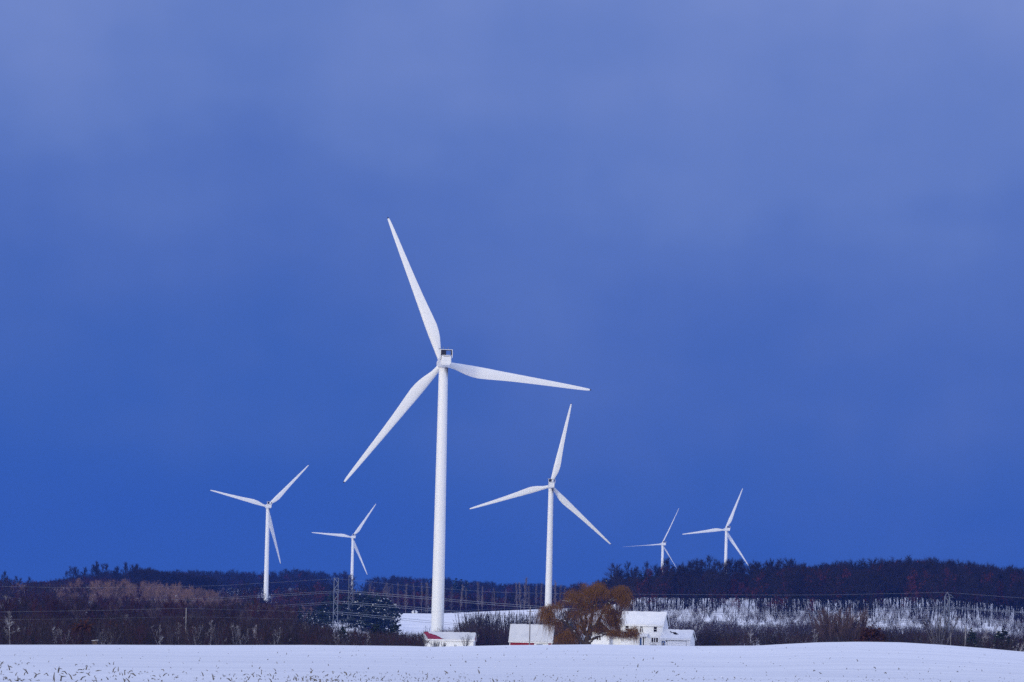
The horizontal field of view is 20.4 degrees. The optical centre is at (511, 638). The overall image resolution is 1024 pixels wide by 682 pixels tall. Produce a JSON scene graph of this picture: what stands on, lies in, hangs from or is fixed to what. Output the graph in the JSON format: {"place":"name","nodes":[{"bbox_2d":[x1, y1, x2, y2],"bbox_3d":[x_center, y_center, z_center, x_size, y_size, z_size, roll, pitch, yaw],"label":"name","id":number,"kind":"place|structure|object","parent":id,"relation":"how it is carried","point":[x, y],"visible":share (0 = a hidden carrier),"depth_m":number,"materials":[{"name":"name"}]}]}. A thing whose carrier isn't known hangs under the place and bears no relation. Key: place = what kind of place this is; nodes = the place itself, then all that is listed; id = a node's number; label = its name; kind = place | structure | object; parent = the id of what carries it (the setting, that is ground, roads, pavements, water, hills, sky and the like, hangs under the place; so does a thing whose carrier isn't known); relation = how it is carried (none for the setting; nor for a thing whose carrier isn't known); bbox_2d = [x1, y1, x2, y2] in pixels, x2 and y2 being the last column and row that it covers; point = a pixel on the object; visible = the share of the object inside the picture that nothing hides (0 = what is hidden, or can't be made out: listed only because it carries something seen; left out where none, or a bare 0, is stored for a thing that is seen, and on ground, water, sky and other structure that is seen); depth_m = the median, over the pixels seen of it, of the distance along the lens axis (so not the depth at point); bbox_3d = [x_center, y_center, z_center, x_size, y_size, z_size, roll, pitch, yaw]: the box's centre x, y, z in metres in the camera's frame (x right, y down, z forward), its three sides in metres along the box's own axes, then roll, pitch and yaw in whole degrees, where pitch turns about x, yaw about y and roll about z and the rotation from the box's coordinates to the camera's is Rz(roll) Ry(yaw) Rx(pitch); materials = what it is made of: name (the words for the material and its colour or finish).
{"place":"outdoors","nodes":[
{"label":"outdoors","id":0,"kind":"place"},
{"bbox_2d":[0,585,1023,681],"bbox_3d":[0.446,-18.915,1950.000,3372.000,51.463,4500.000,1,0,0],"label":"ground","id":1,"kind":"structure","parent":0,"point":[599,662],"depth_m":210.92,"materials":[{"name":"white snow"}]},
{"bbox_2d":[3,611,21,644],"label":"birch tree","id":2,"kind":"object","parent":1,"relation":"on","point":[8,623],"visible":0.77,"depth_m":520.19,"materials":[{"name":"grey plant"}]},
{"bbox_2d":[64,565,76,579],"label":"tall bare tree","id":3,"kind":"object","parent":1,"relation":"on","point":[70,571],"visible":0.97,"depth_m":1982.34,"materials":[{"name":"brown plant"}]},
{"bbox_2d":[68,617,94,644],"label":"rust bush","id":4,"kind":"object","parent":1,"relation":"on","point":[86,626],"visible":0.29,"depth_m":539.41,"materials":[{"name":"brown plant"}]},
{"bbox_2d":[91,564,100,577],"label":"tall bare tree","id":5,"kind":"object","parent":1,"relation":"on","point":[94,567],"visible":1,"depth_m":1980.74,"materials":[{"name":"brown plant"}]},
{"bbox_2d":[115,566,129,579],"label":"tall bare tree","id":6,"kind":"object","parent":1,"relation":"on","point":[118,569],"visible":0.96,"depth_m":1994.17,"materials":[{"name":"brown plant"}]},
{"bbox_2d":[121,561,131,580],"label":"tall bare tree","id":7,"kind":"object","parent":1,"relation":"on","point":[126,566],"visible":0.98,"depth_m":1978.21,"materials":[{"name":"brown plant"}]},
{"bbox_2d":[133,567,152,582],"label":"tall bare tree","id":8,"kind":"object","parent":1,"relation":"on","point":[134,570],"visible":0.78,"depth_m":1978.87,"materials":[{"name":"brown plant"}]},
{"bbox_2d":[0,608,509,646],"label":"brown thicket","id":9,"kind":"object","parent":1,"relation":"on","point":[137,631],"visible":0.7,"depth_m":549.03,"materials":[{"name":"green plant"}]},
{"bbox_2d":[210,465,308,602],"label":"wind turbine","id":10,"kind":"object","parent":1,"relation":"on","point":[268,506],"visible":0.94,"depth_m":2385.10,"materials":[{"name":"paint"}]},
{"bbox_2d":[296,606,303,625],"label":"spruce tree","id":11,"kind":"object","parent":1,"relation":"on","point":[300,614],"visible":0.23,"depth_m":1120.01,"materials":[{"name":"green plant"}]},
{"bbox_2d":[309,608,317,626],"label":"spruce tree","id":12,"kind":"object","parent":1,"relation":"on","point":[314,616],"visible":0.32,"depth_m":1173.05,"materials":[{"name":"green plant"}]},
{"bbox_2d":[314,606,329,630],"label":"pine tree","id":13,"kind":"object","parent":1,"relation":"on","point":[323,613],"visible":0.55,"depth_m":1164.17,"materials":[{"name":"green plant"}]},
{"bbox_2d":[315,595,332,621],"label":"pine tree","id":14,"kind":"object","parent":1,"relation":"on","point":[326,604],"visible":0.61,"depth_m":1420.18,"materials":[{"name":"green plant"}]},
{"bbox_2d":[322,592,342,625],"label":"pine tree","id":15,"kind":"object","parent":1,"relation":"on","point":[330,597],"visible":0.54,"depth_m":1438.84,"materials":[{"name":"green plant"}]},
{"bbox_2d":[331,578,338,627],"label":"lattice pylon","id":16,"kind":"object","parent":1,"relation":"on","point":[334,600],"visible":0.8,"depth_m":1299.01,"materials":[{"name":"metal"}]},
{"bbox_2d":[11,579,323,587],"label":"power line","id":17,"kind":"object","parent":16,"relation":"attached to","point":[103,587],"visible":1,"depth_m":1299.99,"materials":[{"name":"metal"}]},
{"bbox_2d":[334,592,351,623],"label":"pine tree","id":18,"kind":"object","parent":1,"relation":"on","point":[343,597],"visible":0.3,"depth_m":1468.86,"materials":[{"name":"green plant"}]},
{"bbox_2d":[311,504,375,585],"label":"wind turbine","id":19,"kind":"object","parent":1,"relation":"on","point":[353,544],"visible":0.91,"depth_m":3430.67,"materials":[{"name":"paint"}]},
{"bbox_2d":[338,594,357,624],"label":"pine tree","id":20,"kind":"object","parent":1,"relation":"on","point":[344,606],"visible":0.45,"depth_m":1419.19,"materials":[{"name":"green plant"}]},
{"bbox_2d":[345,575,354,629],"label":"lattice pylon","id":21,"kind":"object","parent":1,"relation":"on","point":[349,596],"visible":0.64,"depth_m":1388.91,"materials":[{"name":"metal"}]},
{"bbox_2d":[342,599,364,627],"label":"pine tree","id":22,"kind":"object","parent":1,"relation":"on","point":[353,623],"visible":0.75,"depth_m":1370.01,"materials":[{"name":"green plant"}]},
{"bbox_2d":[345,591,365,618],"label":"pine tree","id":23,"kind":"object","parent":1,"relation":"on","point":[360,600],"visible":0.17,"depth_m":1448.86,"materials":[{"name":"green plant"}]},
{"bbox_2d":[357,604,377,632],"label":"pine tree","id":24,"kind":"object","parent":1,"relation":"on","point":[368,611],"visible":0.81,"depth_m":1338.94,"materials":[{"name":"green plant"}]},
{"bbox_2d":[361,593,378,625],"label":"pine tree","id":25,"kind":"object","parent":1,"relation":"on","point":[369,598],"visible":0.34,"depth_m":1419.89,"materials":[{"name":"green plant"}]},
{"bbox_2d":[365,621,384,639],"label":"pine tree","id":26,"kind":"object","parent":1,"relation":"on","point":[375,626],"visible":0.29,"depth_m":699.72,"materials":[{"name":"green plant"}]},
{"bbox_2d":[369,602,386,629],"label":"pine tree","id":27,"kind":"object","parent":1,"relation":"on","point":[375,606],"visible":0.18,"depth_m":1359.21,"materials":[{"name":"green plant"}]},
{"bbox_2d":[373,605,390,632],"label":"pine tree","id":28,"kind":"object","parent":1,"relation":"on","point":[380,617],"visible":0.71,"depth_m":1339.74,"materials":[{"name":"green plant"}]},
{"bbox_2d":[373,593,397,622],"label":"pine tree","id":29,"kind":"object","parent":1,"relation":"on","point":[384,599],"visible":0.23,"depth_m":1419.18,"materials":[{"name":"green plant"}]},
{"bbox_2d":[387,622,398,634],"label":"pine tree","id":30,"kind":"object","parent":1,"relation":"on","point":[395,628],"visible":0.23,"depth_m":689.61,"materials":[{"name":"green plant"}]},
{"bbox_2d":[384,598,402,631],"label":"pine tree","id":31,"kind":"object","parent":1,"relation":"on","point":[388,604],"visible":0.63,"depth_m":1379.05,"materials":[{"name":"green plant"}]},
{"bbox_2d":[423,631,476,646],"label":"shed","id":32,"kind":"structure","parent":1,"relation":"on","point":[451,638],"depth_m":734.88,"materials":[{"name":"white"}]},
{"bbox_2d":[449,578,457,594],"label":"spruce tree","id":33,"kind":"object","parent":1,"relation":"on","point":[455,584],"visible":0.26,"depth_m":2598.68,"materials":[{"name":"green plant"}]},
{"bbox_2d":[457,579,465,598],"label":"spruce tree","id":34,"kind":"object","parent":1,"relation":"on","point":[460,587],"visible":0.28,"depth_m":2598.80,"materials":[{"name":"green plant"}]},
{"bbox_2d":[452,615,470,630],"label":"vase shaped tree","id":35,"kind":"object","parent":1,"relation":"on","point":[462,622],"visible":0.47,"depth_m":799.38,"materials":[{"name":"brown plant"}]},
{"bbox_2d":[343,217,590,631],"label":"wind turbine","id":36,"kind":"object","parent":1,"relation":"on","point":[419,387],"visible":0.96,"depth_m":917.72,"materials":[{"name":"paint"}]},
{"bbox_2d":[463,581,470,597],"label":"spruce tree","id":37,"kind":"object","parent":1,"relation":"on","point":[467,590],"visible":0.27,"depth_m":2599.11,"materials":[{"name":"green plant"}]},
{"bbox_2d":[474,613,494,629],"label":"vase shaped tree","id":38,"kind":"object","parent":1,"relation":"on","point":[484,622],"visible":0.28,"depth_m":841.52,"materials":[{"name":"brown plant"}]},
{"bbox_2d":[494,609,518,643],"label":"vase shaped tree","id":39,"kind":"object","parent":1,"relation":"on","point":[501,622],"visible":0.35,"depth_m":865.48,"materials":[{"name":"brown plant"}]},
{"bbox_2d":[0,646,1020,681],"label":"corn stubble","id":40,"kind":"object","parent":1,"relation":"on","point":[295,677],"visible":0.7,"depth_m":131.70,"materials":[{"name":"beige plant"}]},
{"bbox_2d":[0,556,1023,634],"bbox_3d":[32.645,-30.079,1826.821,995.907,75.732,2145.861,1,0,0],"label":"woods","id":41,"kind":"object","parent":1,"relation":"on","point":[314,585],"visible":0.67,"depth_m":1485.50,"materials":[{"name":"black plant"}]},
{"bbox_2d":[523,577,527,604],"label":"poplar tree","id":42,"kind":"object","parent":1,"relation":"on","point":[524,600],"visible":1,"depth_m":1831.90,"materials":[{"name":"brown plant"}]},
{"bbox_2d":[527,606,533,644],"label":"utility pole","id":43,"kind":"object","parent":1,"relation":"on","point":[530,611],"visible":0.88,"depth_m":699.89,"materials":[{"name":"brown wood"}]},
{"bbox_2d":[508,624,554,644],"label":"barn","id":44,"kind":"structure","parent":1,"relation":"on","point":[518,634],"depth_m":738.92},
{"bbox_2d":[470,404,610,608],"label":"wind turbine","id":45,"kind":"object","parent":1,"relation":"on","point":[550,486],"visible":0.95,"depth_m":1671.32,"materials":[{"name":"paint"}]},
{"bbox_2d":[527,582,644,644],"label":"willow tree","id":46,"kind":"object","parent":1,"relation":"on","point":[622,597],"visible":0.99,"depth_m":703.35,"materials":[{"name":"brown plant"}]},
{"bbox_2d":[604,562,622,599],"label":"bare tree","id":47,"kind":"object","parent":1,"relation":"on","point":[612,566],"visible":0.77,"depth_m":1594.93,"materials":[{"name":"brown plant"}]},
{"bbox_2d":[343,603,938,626],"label":"power line","id":48,"kind":"object","parent":1,"relation":"on","point":[518,618],"visible":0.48,"depth_m":1239.97,"materials":[{"name":"metal"}]},
{"bbox_2d":[591,611,695,645],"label":"farmhouse","id":49,"kind":"object","parent":1,"relation":"on","point":[653,626],"visible":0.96,"depth_m":741.15,"materials":[{"name":"white"}]},
{"bbox_2d":[667,641,685,645],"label":"garage door","id":50,"kind":"structure","parent":49,"relation":"in","point":[669,643],"depth_m":737.65,"materials":[{"name":"white metal"}]},
{"bbox_2d":[627,509,678,569],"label":"wind turbine","id":51,"kind":"object","parent":1,"relation":"on","point":[663,543],"visible":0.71,"depth_m":3395.65,"materials":[{"name":"paint"}]},
{"bbox_2d":[660,570,671,607],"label":"bare tree","id":52,"kind":"object","parent":1,"relation":"on","point":[666,576],"visible":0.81,"depth_m":1477.15,"materials":[{"name":"brown plant"}]},
{"bbox_2d":[666,569,689,609],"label":"bare tree","id":53,"kind":"object","parent":1,"relation":"on","point":[679,571],"visible":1,"depth_m":1462.96,"materials":[{"name":"brown plant"}]},
{"bbox_2d":[333,597,1023,651],"bbox_3d":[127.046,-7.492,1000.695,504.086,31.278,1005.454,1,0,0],"label":"scrub","id":54,"kind":"object","parent":1,"relation":"on","point":[701,625],"visible":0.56,"depth_m":1180.30,"materials":[{"name":"plant"}]},
{"bbox_2d":[677,566,696,609],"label":"bare tree","id":55,"kind":"object","parent":1,"relation":"on","point":[685,568],"visible":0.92,"depth_m":1464.63,"materials":[{"name":"brown plant"}]},
{"bbox_2d":[691,557,703,601],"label":"bare tree","id":56,"kind":"object","parent":1,"relation":"on","point":[695,563],"visible":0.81,"depth_m":1548.06,"materials":[{"name":"brown plant"}]},
{"bbox_2d":[698,629,710,645],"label":"vase shaped tree","id":57,"kind":"object","parent":1,"relation":"on","point":[706,640],"visible":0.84,"depth_m":699.42,"materials":[{"name":"brown plant"}]},
{"bbox_2d":[699,555,714,597],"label":"bare tree","id":58,"kind":"object","parent":1,"relation":"on","point":[710,558],"visible":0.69,"depth_m":1595.51,"materials":[{"name":"brown plant"}]},
{"bbox_2d":[703,573,712,611],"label":"bare tree","id":59,"kind":"object","parent":1,"relation":"on","point":[706,585],"visible":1,"depth_m":1409.03,"materials":[{"name":"brown plant"}]},
{"bbox_2d":[685,488,747,564],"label":"wind turbine","id":60,"kind":"object","parent":1,"relation":"on","point":[726,529],"visible":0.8,"depth_m":3197.18,"materials":[{"name":"paint"}]},
{"bbox_2d":[709,628,724,645],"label":"vase shaped tree","id":61,"kind":"object","parent":1,"relation":"on","point":[715,638],"visible":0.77,"depth_m":679.48,"materials":[{"name":"brown plant"}]},
{"bbox_2d":[713,561,726,598],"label":"bare tree","id":62,"kind":"object","parent":1,"relation":"on","point":[718,566],"visible":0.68,"depth_m":1541.43,"materials":[{"name":"brown plant"}]},
{"bbox_2d":[719,566,732,604],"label":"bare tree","id":63,"kind":"object","parent":1,"relation":"on","point":[727,576],"visible":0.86,"depth_m":1503.06,"materials":[{"name":"brown plant"}]},
{"bbox_2d":[721,558,734,598],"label":"bare tree","id":64,"kind":"object","parent":1,"relation":"on","point":[729,565],"visible":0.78,"depth_m":1575.82,"materials":[{"name":"brown plant"}]},
{"bbox_2d":[734,564,745,601],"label":"bare tree","id":65,"kind":"object","parent":1,"relation":"on","point":[740,570],"visible":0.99,"depth_m":1549.37,"materials":[{"name":"brown plant"}]},
{"bbox_2d":[737,581,747,603],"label":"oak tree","id":66,"kind":"object","parent":1,"relation":"on","point":[742,585],"visible":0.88,"depth_m":1520.24,"materials":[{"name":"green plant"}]},
{"bbox_2d":[744,586,755,608],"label":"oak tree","id":67,"kind":"object","parent":1,"relation":"on","point":[746,595],"visible":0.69,"depth_m":1470.03,"materials":[{"name":"brown plant"}]},
{"bbox_2d":[746,580,756,612],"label":"bare tree","id":68,"kind":"object","parent":1,"relation":"on","point":[751,583],"visible":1,"depth_m":1389.65,"materials":[{"name":"brown plant"}]},
{"bbox_2d":[745,561,762,599],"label":"bare tree","id":69,"kind":"object","parent":1,"relation":"on","point":[756,566],"visible":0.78,"depth_m":1546.64,"materials":[{"name":"brown plant"}]},
{"bbox_2d":[750,568,768,609],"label":"bare tree","id":70,"kind":"object","parent":1,"relation":"on","point":[762,582],"visible":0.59,"depth_m":1450.43,"materials":[{"name":"brown plant"}]},
{"bbox_2d":[757,567,782,613],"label":"bare tree","id":71,"kind":"object","parent":1,"relation":"on","point":[769,572],"visible":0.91,"depth_m":1431.65,"materials":[{"name":"brown plant"}]},
{"bbox_2d":[769,574,787,614],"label":"bare tree","id":72,"kind":"object","parent":1,"relation":"on","point":[777,582],"visible":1,"depth_m":1389.93,"materials":[{"name":"brown plant"}]},
{"bbox_2d":[775,573,798,614],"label":"bare tree","id":73,"kind":"object","parent":1,"relation":"on","point":[787,580],"visible":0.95,"depth_m":1408.53,"materials":[{"name":"brown plant"}]},
{"bbox_2d":[823,573,839,616],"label":"bare tree","id":74,"kind":"object","parent":1,"relation":"on","point":[834,577],"visible":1,"depth_m":1393.69,"materials":[{"name":"brown plant"}]},
{"bbox_2d":[808,603,871,641],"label":"tan bush","id":75,"kind":"object","parent":1,"relation":"on","point":[828,624],"visible":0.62,"depth_m":637.45,"materials":[{"name":"plant"}]},
{"bbox_2d":[835,624,868,641],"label":"tan bush","id":76,"kind":"object","parent":1,"relation":"on","point":[849,634],"visible":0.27,"depth_m":599.35,"materials":[{"name":"plant"}]},
{"bbox_2d":[857,575,871,612],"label":"bare tree","id":77,"kind":"object","parent":1,"relation":"on","point":[864,581],"visible":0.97,"depth_m":1396.07,"materials":[{"name":"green plant"}]},
{"bbox_2d":[854,623,883,641],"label":"rust bush","id":78,"kind":"object","parent":1,"relation":"on","point":[869,633],"visible":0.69,"depth_m":519.27,"materials":[{"name":"brown plant"}]},
{"bbox_2d":[856,571,883,617],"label":"bare tree","id":79,"kind":"object","parent":1,"relation":"on","point":[871,575],"visible":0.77,"depth_m":1405.86,"materials":[{"name":"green plant"}]},
{"bbox_2d":[864,578,881,619],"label":"bare tree","id":80,"kind":"object","parent":1,"relation":"on","point":[872,585],"visible":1,"depth_m":1382.82,"materials":[{"name":"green plant"}]},
{"bbox_2d":[877,629,887,641],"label":"rust bush","id":81,"kind":"object","parent":1,"relation":"on","point":[882,636],"visible":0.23,"depth_m":529.42,"materials":[{"name":"brown plant"}]},
{"bbox_2d":[888,570,898,616],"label":"bare tree","id":82,"kind":"object","parent":1,"relation":"on","point":[892,578],"visible":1,"depth_m":1410.14,"materials":[{"name":"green plant"}]},
{"bbox_2d":[895,575,909,614],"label":"bare tree","id":83,"kind":"object","parent":1,"relation":"on","point":[903,582],"visible":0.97,"depth_m":1425.87,"materials":[{"name":"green plant"}]},
{"bbox_2d":[924,574,944,619],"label":"bare tree","id":84,"kind":"object","parent":1,"relation":"on","point":[934,579],"visible":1,"depth_m":1387.27,"materials":[{"name":"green plant"}]},
{"bbox_2d":[921,611,961,644],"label":"pale bush","id":85,"kind":"object","parent":1,"relation":"on","point":[941,630],"visible":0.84,"depth_m":539.77,"materials":[{"name":"grey plant"}]},
{"bbox_2d":[943,592,953,629],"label":"lattice pylon","id":86,"kind":"object","parent":1,"relation":"on","point":[949,611],"visible":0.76,"depth_m":1179.08,"materials":[{"name":"metal"}]},
{"bbox_2d":[954,629,967,646],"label":"pale bush","id":87,"kind":"object","parent":1,"relation":"on","point":[960,638],"visible":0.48,"depth_m":544.65,"materials":[{"name":"grey plant"}]},
{"bbox_2d":[966,628,981,646],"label":"pine tree","id":88,"kind":"object","parent":1,"relation":"on","point":[972,635],"visible":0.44,"depth_m":559.61,"materials":[{"name":"green plant"}]},
{"bbox_2d":[969,588,986,623],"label":"bare tree","id":89,"kind":"object","parent":1,"relation":"on","point":[980,590],"visible":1,"depth_m":1400.02,"materials":[{"name":"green plant"}]},
{"bbox_2d":[981,582,995,626],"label":"bare tree","id":90,"kind":"object","parent":1,"relation":"on","point":[988,586],"visible":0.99,"depth_m":1395.23,"materials":[{"name":"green plant"}]},
{"bbox_2d":[991,572,1006,615],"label":"bare tree","id":91,"kind":"object","parent":1,"relation":"on","point":[1000,576],"visible":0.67,"depth_m":1493.74,"materials":[{"name":"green plant"}]},
{"bbox_2d":[989,626,1016,649],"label":"pine tree","id":92,"kind":"object","parent":1,"relation":"on","point":[1001,635],"visible":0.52,"depth_m":619.61,"materials":[{"name":"green plant"}]},
{"bbox_2d":[1001,580,1010,620],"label":"bare tree","id":93,"kind":"object","parent":1,"relation":"on","point":[1005,581],"visible":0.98,"depth_m":1453.99,"materials":[{"name":"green plant"}]},
{"bbox_2d":[1006,586,1020,619],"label":"bare tree","id":94,"kind":"object","parent":1,"relation":"on","point":[1010,590],"visible":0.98,"depth_m":1439.52,"materials":[{"name":"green plant"}]},
{"bbox_2d":[1005,578,1023,623],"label":"bare tree","id":95,"kind":"object","parent":1,"relation":"on","point":[1018,585],"visible":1,"depth_m":1432.29,"materials":[{"name":"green plant"}]},
{"bbox_2d":[0,0,1023,597],"label":"sky","id":96,"kind":"structure","parent":0,"point":[776,247],"materials":[{"name":"blue"}]},
{"bbox_2d":[344,592,930,614],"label":"power line","id":97,"kind":"object","parent":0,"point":[704,614],"visible":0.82,"depth_m":1239.97,"materials":[{"name":"metal"}]},
{"bbox_2d":[342,590,932,612],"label":"power line","id":98,"kind":"object","parent":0,"point":[641,611],"visible":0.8,"depth_m":1239.96,"materials":[{"name":"metal"}]},
{"bbox_2d":[341,601,936,624],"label":"power line","id":99,"kind":"object","parent":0,"point":[529,617],"visible":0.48,"depth_m":1239.96,"materials":[{"name":"metal"}]},
{"bbox_2d":[344,579,939,594],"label":"power line","id":100,"kind":"object","parent":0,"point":[670,594],"visible":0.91,"depth_m":1239.99,"materials":[{"name":"metal"}]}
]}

